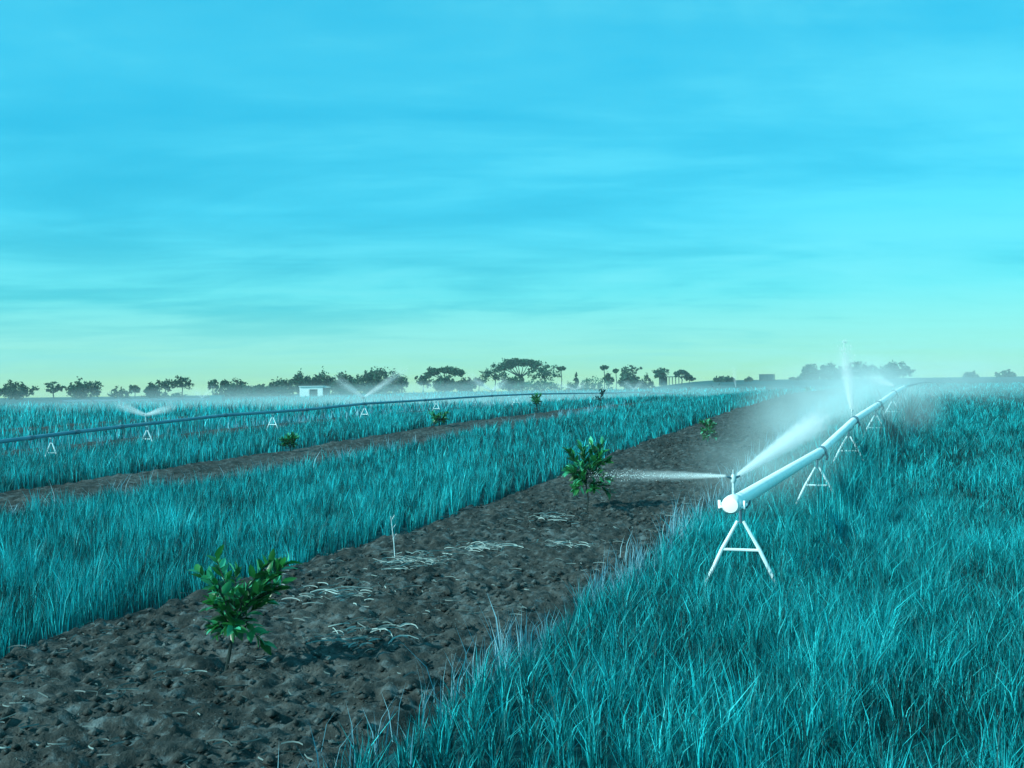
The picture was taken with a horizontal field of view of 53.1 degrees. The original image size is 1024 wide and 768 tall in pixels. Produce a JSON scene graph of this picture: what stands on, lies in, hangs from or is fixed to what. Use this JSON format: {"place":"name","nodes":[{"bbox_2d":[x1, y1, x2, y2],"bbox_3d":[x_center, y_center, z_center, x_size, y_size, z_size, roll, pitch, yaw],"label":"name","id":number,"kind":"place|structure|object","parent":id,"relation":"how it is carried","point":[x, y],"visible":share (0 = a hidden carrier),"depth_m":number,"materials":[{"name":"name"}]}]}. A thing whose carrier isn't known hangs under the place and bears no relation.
{"place":"outdoors","nodes":[
{"label":"outdoors","id":0,"kind":"place"},
{"bbox_2d":[0,386,766,451],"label":"grass","id":1,"kind":"structure","parent":0,"point":[19,411],"depth_m":48.54,"materials":[{"name":"green plant"}]},
{"bbox_2d":[0,389,780,492],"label":"grass","id":2,"kind":"structure","parent":0,"point":[35,468],"depth_m":23.54,"materials":[{"name":"teal plant"}]},
{"bbox_2d":[0,385,841,658],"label":"grass","id":3,"kind":"structure","parent":0,"point":[280,503],"depth_m":11.71,"materials":[{"name":"teal plant"}]},
{"bbox_2d":[0,376,1023,767],"bbox_3d":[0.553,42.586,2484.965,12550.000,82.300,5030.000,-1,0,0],"label":"ground","id":4,"kind":"structure","parent":0,"point":[776,384],"depth_m":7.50,"materials":[{"name":"teal plant"}]},
{"bbox_2d":[0,379,39,399],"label":"leafy tree","id":5,"kind":"object","parent":4,"relation":"on","point":[12,390],"visible":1,"depth_m":169.21,"materials":[{"name":"green plant"}]},
{"bbox_2d":[45,435,55,455],"bbox_3d":[-9.995,1.460,22.221,0.597,0.693,0.030,-1,0,25],"label":"pipe stand","id":6,"kind":"object","parent":4,"relation":"on","point":[52,445],"visible":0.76,"depth_m":22.21,"materials":[{"name":"white metal"}]},
{"bbox_2d":[45,381,67,398],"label":"gum tree","id":7,"kind":"object","parent":4,"relation":"on","point":[51,385],"visible":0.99,"depth_m":171.81,"materials":[{"name":"green plant"}]},
{"bbox_2d":[66,376,103,398],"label":"leafy tree","id":8,"kind":"object","parent":4,"relation":"on","point":[80,390],"visible":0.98,"depth_m":169.19,"materials":[{"name":"green plant"}]},
{"bbox_2d":[107,385,132,397],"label":"bush","id":9,"kind":"object","parent":4,"relation":"on","point":[115,394],"visible":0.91,"depth_m":174.66,"materials":[{"name":"green plant"}]},
{"bbox_2d":[129,385,139,397],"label":"slender tree","id":10,"kind":"object","parent":4,"relation":"on","point":[135,389],"visible":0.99,"depth_m":171.67,"materials":[{"name":"green plant"}]},
{"bbox_2d":[60,398,209,405],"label":"picket fence","id":11,"kind":"object","parent":4,"relation":"on","point":[128,400],"visible":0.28,"depth_m":87.97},
{"bbox_2d":[143,382,159,397],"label":"leafy tree","id":12,"kind":"object","parent":4,"relation":"on","point":[150,391],"visible":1,"depth_m":167.48,"materials":[{"name":"green plant"}]},
{"bbox_2d":[141,391,187,397],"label":"bush","id":13,"kind":"object","parent":4,"relation":"on","point":[178,394],"visible":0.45,"depth_m":175.05,"materials":[{"name":"green plant"}]},
{"bbox_2d":[155,379,174,397],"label":"slender tree","id":14,"kind":"object","parent":4,"relation":"on","point":[165,384],"visible":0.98,"depth_m":169.87,"materials":[{"name":"green plant"}]},
{"bbox_2d":[170,375,193,396],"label":"slender tree","id":15,"kind":"object","parent":4,"relation":"on","point":[180,381],"visible":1,"depth_m":169.59,"materials":[{"name":"green plant"}]},
{"bbox_2d":[207,379,218,394],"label":"slender tree","id":16,"kind":"object","parent":4,"relation":"on","point":[213,385],"visible":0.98,"depth_m":171.90,"materials":[{"name":"green plant"}]},
{"bbox_2d":[209,395,224,403],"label":"water tank","id":17,"kind":"object","parent":4,"relation":"on","point":[215,398],"visible":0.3,"depth_m":81.60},
{"bbox_2d":[212,385,229,396],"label":"bush","id":18,"kind":"object","parent":4,"relation":"on","point":[220,389],"visible":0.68,"depth_m":169.79,"materials":[{"name":"green plant"}]},
{"bbox_2d":[220,379,229,390],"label":"slender tree","id":19,"kind":"object","parent":4,"relation":"on","point":[223,382],"visible":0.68,"depth_m":175.76,"materials":[{"name":"green plant"}]},
{"bbox_2d":[222,377,251,396],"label":"leafy tree","id":20,"kind":"object","parent":4,"relation":"on","point":[233,388],"visible":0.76,"depth_m":171.15,"materials":[{"name":"green plant"}]},
{"bbox_2d":[236,386,261,396],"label":"bush","id":21,"kind":"object","parent":4,"relation":"on","point":[252,393],"visible":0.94,"depth_m":167.71,"materials":[{"name":"green plant"}]},
{"bbox_2d":[0,405,519,456],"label":"soil strip","id":22,"kind":"object","parent":4,"relation":"on","point":[136,438],"visible":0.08,"depth_m":30.16,"materials":[{"name":"brown soil"}]},
{"bbox_2d":[249,384,271,395],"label":"leafy tree","id":23,"kind":"object","parent":4,"relation":"on","point":[260,388],"visible":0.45,"depth_m":171.73,"materials":[{"name":"green plant"}]},
{"bbox_2d":[261,386,293,395],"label":"bush","id":24,"kind":"object","parent":4,"relation":"on","point":[275,392],"visible":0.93,"depth_m":168.67,"materials":[{"name":"green plant"}]},
{"bbox_2d":[268,376,294,395],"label":"leafy tree","id":25,"kind":"object","parent":4,"relation":"on","point":[279,384],"visible":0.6,"depth_m":177.66,"materials":[{"name":"green plant"}]},
{"bbox_2d":[286,368,315,393],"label":"leafy tree","id":26,"kind":"object","parent":4,"relation":"on","point":[298,380],"visible":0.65,"depth_m":195.26,"materials":[{"name":"green plant"}]},
{"bbox_2d":[10,394,612,421],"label":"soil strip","id":27,"kind":"object","parent":4,"relation":"on","point":[216,409],"visible":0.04,"depth_m":50.30,"materials":[{"name":"brown soil"}]},
{"bbox_2d":[299,386,329,395],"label":"shed","id":28,"kind":"structure","parent":4,"relation":"on","point":[314,390],"depth_m":159.93,"materials":[{"name":"metal"}]},
{"bbox_2d":[310,390,317,395],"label":"door","id":29,"kind":"structure","parent":28,"relation":"in","point":[314,392],"depth_m":160.31,"materials":[{"name":"grey metal"}]},
{"bbox_2d":[309,366,335,389],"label":"leafy tree","id":30,"kind":"object","parent":4,"relation":"on","point":[324,380],"visible":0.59,"depth_m":197.18,"materials":[{"name":"green plant"}]},
{"bbox_2d":[0,399,670,513],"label":"soil strip","id":31,"kind":"object","parent":4,"relation":"on","point":[15,497],"visible":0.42,"depth_m":19.80,"materials":[{"name":"brown soil"}]},
{"bbox_2d":[278,431,298,451],"bbox_3d":[-4.827,1.288,22.307,0.505,0.516,0.500,-1,0,31],"label":"citrus sapling","id":32,"kind":"object","parent":31,"relation":"on","point":[291,439],"visible":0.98,"depth_m":22.23,"materials":[{"name":"green plant"}]},
{"bbox_2d":[428,411,449,423],"bbox_3d":[-2.053,1.022,29.589,0.622,0.569,0.666,-1,0,-36],"label":"citrus sapling","id":33,"kind":"object","parent":31,"relation":"on","point":[436,418],"visible":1,"depth_m":29.53,"materials":[{"name":"green plant"}]},
{"bbox_2d":[529,392,541,413],"bbox_3d":[0.881,0.719,37.571,0.497,0.885,0.509,-1,0,0],"label":"citrus sapling","id":34,"kind":"object","parent":31,"relation":"on","point":[536,398],"visible":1,"depth_m":37.52,"materials":[{"name":"green plant"}]},
{"bbox_2d":[594,389,605,406],"bbox_3d":[3.877,0.618,45.648,0.628,0.925,0.609,-1,0,0],"label":"citrus sapling","id":35,"kind":"object","parent":31,"relation":"on","point":[602,393],"visible":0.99,"depth_m":45.66,"materials":[{"name":"green plant"}]},
{"bbox_2d":[0,394,673,436],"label":"soil strip","id":36,"kind":"object","parent":4,"relation":"on","point":[72,425],"visible":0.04,"depth_m":37.25,"materials":[{"name":"brown soil"}]},
{"bbox_2d":[327,383,351,394],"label":"bush","id":37,"kind":"object","parent":4,"relation":"on","point":[335,390],"visible":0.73,"depth_m":179.71,"materials":[{"name":"green plant"}]},
{"bbox_2d":[331,371,355,393],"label":"leafy tree","id":38,"kind":"object","parent":4,"relation":"on","point":[343,378],"visible":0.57,"depth_m":189.38,"materials":[{"name":"green plant"}]},
{"bbox_2d":[339,382,376,393],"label":"bush","id":39,"kind":"object","parent":4,"relation":"on","point":[361,389],"visible":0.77,"depth_m":181.66,"materials":[{"name":"green plant"}]},
{"bbox_2d":[345,366,407,393],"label":"leafy tree","id":40,"kind":"object","parent":4,"relation":"on","point":[374,379],"visible":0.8,"depth_m":186.65,"materials":[{"name":"green plant"}]},
{"bbox_2d":[376,384,406,393],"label":"bush","id":41,"kind":"object","parent":4,"relation":"on","point":[394,389],"visible":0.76,"depth_m":181.91,"materials":[{"name":"green plant"}]},
{"bbox_2d":[1,392,844,767],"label":"dry grass","id":42,"kind":"structure","parent":4,"relation":"on","point":[669,542],"depth_m":8.95,"materials":[{"name":"plant"}]},
{"bbox_2d":[414,375,431,392],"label":"slender tree","id":43,"kind":"object","parent":4,"relation":"on","point":[421,381],"visible":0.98,"depth_m":194.93,"materials":[{"name":"green plant"}]},
{"bbox_2d":[0,389,854,767],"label":"soil strip","id":44,"kind":"object","parent":4,"relation":"on","point":[194,729],"visible":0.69,"depth_m":6.41,"materials":[{"name":"brown soil"}]},
{"bbox_2d":[188,544,301,671],"bbox_3d":[-1.488,1.270,5.733,0.575,0.739,0.513,-1,0,-30],"label":"citrus sapling","id":45,"kind":"object","parent":44,"relation":"on","point":[231,618],"visible":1,"depth_m":5.68,"materials":[{"name":"green plant"}]},
{"bbox_2d":[0,455,753,767],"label":"straw litter","id":46,"kind":"object","parent":44,"relation":"on","point":[432,562],"visible":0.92,"depth_m":7.06,"materials":[{"name":"beige plant"}]},
{"bbox_2d":[390,516,394,555],"bbox_3d":[-1.060,1.399,9.166,0.050,0.452,0.015,-1,0,0],"label":"dry stalk","id":47,"kind":"object","parent":44,"relation":"on","point":[393,536],"visible":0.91,"depth_m":9.16,"materials":[{"name":"beige plant"}]},
{"bbox_2d":[0,421,794,767],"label":"soil clods","id":48,"kind":"object","parent":44,"relation":"on","point":[238,701],"visible":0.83,"depth_m":5.95,"materials":[{"name":"brown soil"}]},
{"bbox_2d":[561,436,615,510],"bbox_3d":[0.923,1.110,12.346,0.668,0.967,0.738,-1,0,18],"label":"citrus sapling","id":49,"kind":"object","parent":44,"relation":"on","point":[580,475],"visible":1,"depth_m":12.32,"materials":[{"name":"green plant"}]},
{"bbox_2d":[699,418,719,443],"bbox_3d":[3.995,0.992,20.731,0.443,0.609,0.442,-1,0,0],"label":"citrus sapling","id":50,"kind":"object","parent":44,"relation":"on","point":[710,425],"visible":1,"depth_m":20.71,"materials":[{"name":"green plant"}]},
{"bbox_2d":[422,365,465,378],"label":"umbrella tree","id":51,"kind":"object","parent":4,"relation":"on","point":[450,370],"visible":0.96,"depth_m":204.54,"materials":[{"name":"green plant"}]},
{"bbox_2d":[431,375,458,391],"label":"leafy tree","id":52,"kind":"object","parent":4,"relation":"on","point":[448,384],"visible":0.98,"depth_m":199.66,"materials":[{"name":"green plant"}]},
{"bbox_2d":[456,377,476,391],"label":"leafy tree","id":53,"kind":"object","parent":4,"relation":"on","point":[465,385],"visible":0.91,"depth_m":204.34,"materials":[{"name":"green plant"}]},
{"bbox_2d":[473,377,486,386],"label":"slender tree","id":54,"kind":"object","parent":4,"relation":"on","point":[478,380],"visible":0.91,"depth_m":209.56,"materials":[{"name":"green plant"}]},
{"bbox_2d":[479,368,508,390],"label":"tree","id":55,"kind":"object","parent":4,"relation":"on","point":[486,374],"visible":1,"depth_m":207.85,"materials":[{"name":"green plant"}]},
{"bbox_2d":[497,375,526,390],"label":"leafy tree","id":56,"kind":"object","parent":4,"relation":"on","point":[509,382],"visible":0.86,"depth_m":203.37,"materials":[{"name":"green plant"}]},
{"bbox_2d":[490,358,549,390],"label":"umbrella tree","id":57,"kind":"object","parent":4,"relation":"on","point":[509,364],"visible":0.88,"depth_m":213.32,"materials":[{"name":"green plant"}]},
{"bbox_2d":[512,378,563,390],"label":"bush","id":58,"kind":"object","parent":4,"relation":"on","point":[537,385],"visible":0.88,"depth_m":201.29,"materials":[{"name":"green plant"}]},
{"bbox_2d":[527,365,561,390],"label":"tree","id":59,"kind":"object","parent":4,"relation":"on","point":[546,373],"visible":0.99,"depth_m":207.62,"materials":[{"name":"green plant"}]},
{"bbox_2d":[556,366,566,390],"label":"palm tree","id":60,"kind":"object","parent":4,"relation":"on","point":[561,368],"visible":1,"depth_m":229.71,"materials":[{"name":"green plant"}]},
{"bbox_2d":[564,378,592,390],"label":"bush","id":61,"kind":"object","parent":4,"relation":"on","point":[570,385],"visible":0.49,"depth_m":231.32,"materials":[{"name":"green plant"}]},
{"bbox_2d":[580,375,613,389],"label":"bush","id":62,"kind":"object","parent":4,"relation":"on","point":[598,384],"visible":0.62,"depth_m":225.34,"materials":[{"name":"green plant"}]},
{"bbox_2d":[600,365,608,388],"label":"palm tree","id":63,"kind":"object","parent":4,"relation":"on","point":[603,367],"visible":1,"depth_m":239.69,"materials":[{"name":"green plant"}]},
{"bbox_2d":[602,371,614,388],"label":"slender tree","id":64,"kind":"object","parent":4,"relation":"on","point":[608,376],"visible":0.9,"depth_m":239.36,"materials":[{"name":"green plant"}]},
{"bbox_2d":[612,368,618,388],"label":"palm tree","id":65,"kind":"object","parent":4,"relation":"on","point":[615,370],"visible":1,"depth_m":249.74,"materials":[{"name":"green plant"}]},
{"bbox_2d":[617,372,641,389],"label":"leafy tree","id":66,"kind":"object","parent":4,"relation":"on","point":[631,380],"visible":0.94,"depth_m":254.01,"materials":[{"name":"green plant"}]},
{"bbox_2d":[619,365,642,378],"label":"gum tree","id":67,"kind":"object","parent":4,"relation":"on","point":[625,371],"visible":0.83,"depth_m":259.62,"materials":[{"name":"green plant"}]},
{"bbox_2d":[639,372,655,388],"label":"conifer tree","id":68,"kind":"object","parent":4,"relation":"on","point":[645,385],"visible":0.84,"depth_m":261.79,"materials":[{"name":"green plant"}]},
{"bbox_2d":[652,368,669,386],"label":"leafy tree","id":69,"kind":"object","parent":4,"relation":"on","point":[661,373],"visible":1,"depth_m":261.37,"materials":[{"name":"green plant"}]},
{"bbox_2d":[659,376,678,385],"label":"open shed","id":70,"kind":"structure","parent":4,"relation":"on","point":[664,381],"depth_m":274.90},
{"bbox_2d":[673,369,688,384],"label":"umbrella tree","id":71,"kind":"object","parent":4,"relation":"on","point":[679,372],"visible":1,"depth_m":267.30,"materials":[{"name":"green plant"}]},
{"bbox_2d":[684,373,695,384],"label":"slender tree","id":72,"kind":"object","parent":4,"relation":"on","point":[689,377],"visible":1,"depth_m":269.33,"materials":[{"name":"green plant"}]},
{"bbox_2d":[712,375,729,381],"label":"bush","id":73,"kind":"object","parent":4,"relation":"on","point":[720,379],"visible":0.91,"depth_m":299.29,"materials":[{"name":"green plant"}]},
{"bbox_2d":[724,375,735,381],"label":"bush","id":74,"kind":"object","parent":4,"relation":"on","point":[731,379],"visible":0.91,"depth_m":299.65,"materials":[{"name":"green plant"}]},
{"bbox_2d":[705,500,775,586],"bbox_3d":[1.752,1.235,7.843,0.597,0.693,0.030,-1,0,17],"label":"pipe stand","id":75,"kind":"object","parent":4,"relation":"on","point":[755,542],"visible":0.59,"depth_m":7.83,"materials":[{"name":"white metal"}]},
{"bbox_2d":[718,382,940,513],"bbox_3d":[17.664,0.350,43.719,0.377,0.920,79.290,-1,0,24],"label":"irrigation pipe","id":76,"kind":"object","parent":75,"relation":"on","point":[733,503],"visible":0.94,"depth_m":10.06,"materials":[{"name":"metal"}]},
{"bbox_2d":[591,470,721,480],"bbox_3d":[1.170,0.764,8.550,0.220,0.220,2.070,-1,-4,-24],"label":"water spray","id":77,"kind":"object","parent":76,"relation":"attached to","point":[653,474],"visible":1,"depth_m":8.53,"materials":[{"name":"white liquid"}]},
{"bbox_2d":[741,410,837,473],"bbox_3d":[2.798,0.531,10.149,0.420,0.420,5.468,-1,3,24],"label":"water spray","id":78,"kind":"object","parent":76,"relation":"attached to","point":[791,440],"visible":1,"depth_m":10.16,"materials":[{"name":"white liquid"}]},
{"bbox_2d":[840,339,854,406],"bbox_3d":[5.327,-0.161,16.253,0.440,1.113,0.440,-1,-7,-40],"label":"water spray","id":79,"kind":"object","parent":76,"relation":"attached to","point":[848,371],"visible":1,"depth_m":16.24,"materials":[{"name":"white liquid"}]},
{"bbox_2d":[744,376,752,381],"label":"bush","id":80,"kind":"object","parent":4,"relation":"on","point":[749,379],"visible":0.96,"depth_m":304.69,"materials":[{"name":"green plant"}]},
{"bbox_2d":[759,374,774,380],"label":"slatted shelter","id":81,"kind":"object","parent":4,"relation":"on","point":[764,377],"visible":0.94,"depth_m":309.96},
{"bbox_2d":[788,376,811,379],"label":"building","id":82,"kind":"structure","parent":4,"relation":"on","point":[800,378],"depth_m":317.29,"materials":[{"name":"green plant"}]},
{"bbox_2d":[799,364,819,379],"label":"leafy tree","id":83,"kind":"object","parent":4,"relation":"on","point":[808,370],"visible":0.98,"depth_m":319.22,"materials":[{"name":"green plant"}]},
{"bbox_2d":[797,454,831,499],"bbox_3d":[3.735,1.204,12.524,0.597,0.693,0.030,-1,0,17],"label":"pipe stand","id":84,"kind":"object","parent":4,"relation":"on","point":[808,479],"visible":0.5,"depth_m":12.53,"materials":[{"name":"white metal"}]},
{"bbox_2d":[818,363,847,379],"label":"leafy tree","id":85,"kind":"object","parent":4,"relation":"on","point":[832,373],"visible":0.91,"depth_m":320.24,"materials":[{"name":"green plant"}]},
{"bbox_2d":[833,426,863,462],"bbox_3d":[5.111,0.980,15.539,0.597,0.693,0.030,-1,0,19],"label":"pipe stand","id":86,"kind":"object","parent":4,"relation":"on","point":[842,444],"visible":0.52,"depth_m":15.54,"materials":[{"name":"white metal"}]},
{"bbox_2d":[844,361,878,378],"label":"leafy tree","id":87,"kind":"object","parent":4,"relation":"on","point":[855,371],"visible":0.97,"depth_m":324.60,"materials":[{"name":"green plant"}]},
{"bbox_2d":[863,407,886,434],"bbox_3d":[6.581,0.756,18.521,0.597,0.693,0.030,-1,0,21],"label":"pipe stand","id":88,"kind":"object","parent":4,"relation":"on","point":[872,419],"visible":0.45,"depth_m":18.53,"materials":[{"name":"white metal"}]},
{"bbox_2d":[884,394,897,413],"bbox_3d":[8.469,0.576,22.769,0.597,0.693,0.031,-1,0,18],"label":"pipe stand","id":89,"kind":"object","parent":4,"relation":"on","point":[889,406],"visible":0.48,"depth_m":22.77,"materials":[{"name":"white metal"}]},
{"bbox_2d":[874,359,915,378],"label":"leafy tree","id":90,"kind":"object","parent":4,"relation":"on","point":[893,371],"visible":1,"depth_m":326.59,"materials":[{"name":"green plant"}]},
{"bbox_2d":[962,370,978,377],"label":"bush","id":91,"kind":"object","parent":4,"relation":"on","point":[970,374],"visible":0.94,"depth_m":329.57,"materials":[{"name":"green plant"}]},
{"bbox_2d":[994,369,1016,376],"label":"bush","id":92,"kind":"object","parent":4,"relation":"on","point":[1006,374],"visible":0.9,"depth_m":329.69,"materials":[{"name":"green plant"}]},
{"bbox_3d":[-9.264,1.362,25.999,0.597,0.693,0.030,-1,0,25],"label":"pipe stand","id":93,"kind":"object","parent":4,"relation":"on","visible":0},
{"bbox_2d":[0,389,678,443],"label":"irrigation pipe","id":94,"kind":"object","parent":93,"relation":"on","point":[77,431],"visible":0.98,"depth_m":29.28,"materials":[{"name":"metal"}]},
{"bbox_2d":[0,0,1023,397],"label":"sky","id":95,"kind":"structure","parent":0,"point":[254,192],"materials":[{"name":"blue"}]},
{"bbox_2d":[794,381,932,545],"bbox_3d":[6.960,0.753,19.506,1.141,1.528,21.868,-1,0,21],"label":"grass","id":96,"kind":"structure","parent":0,"point":[875,474],"depth_m":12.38,"materials":[{"name":"teal plant"}]}
]}

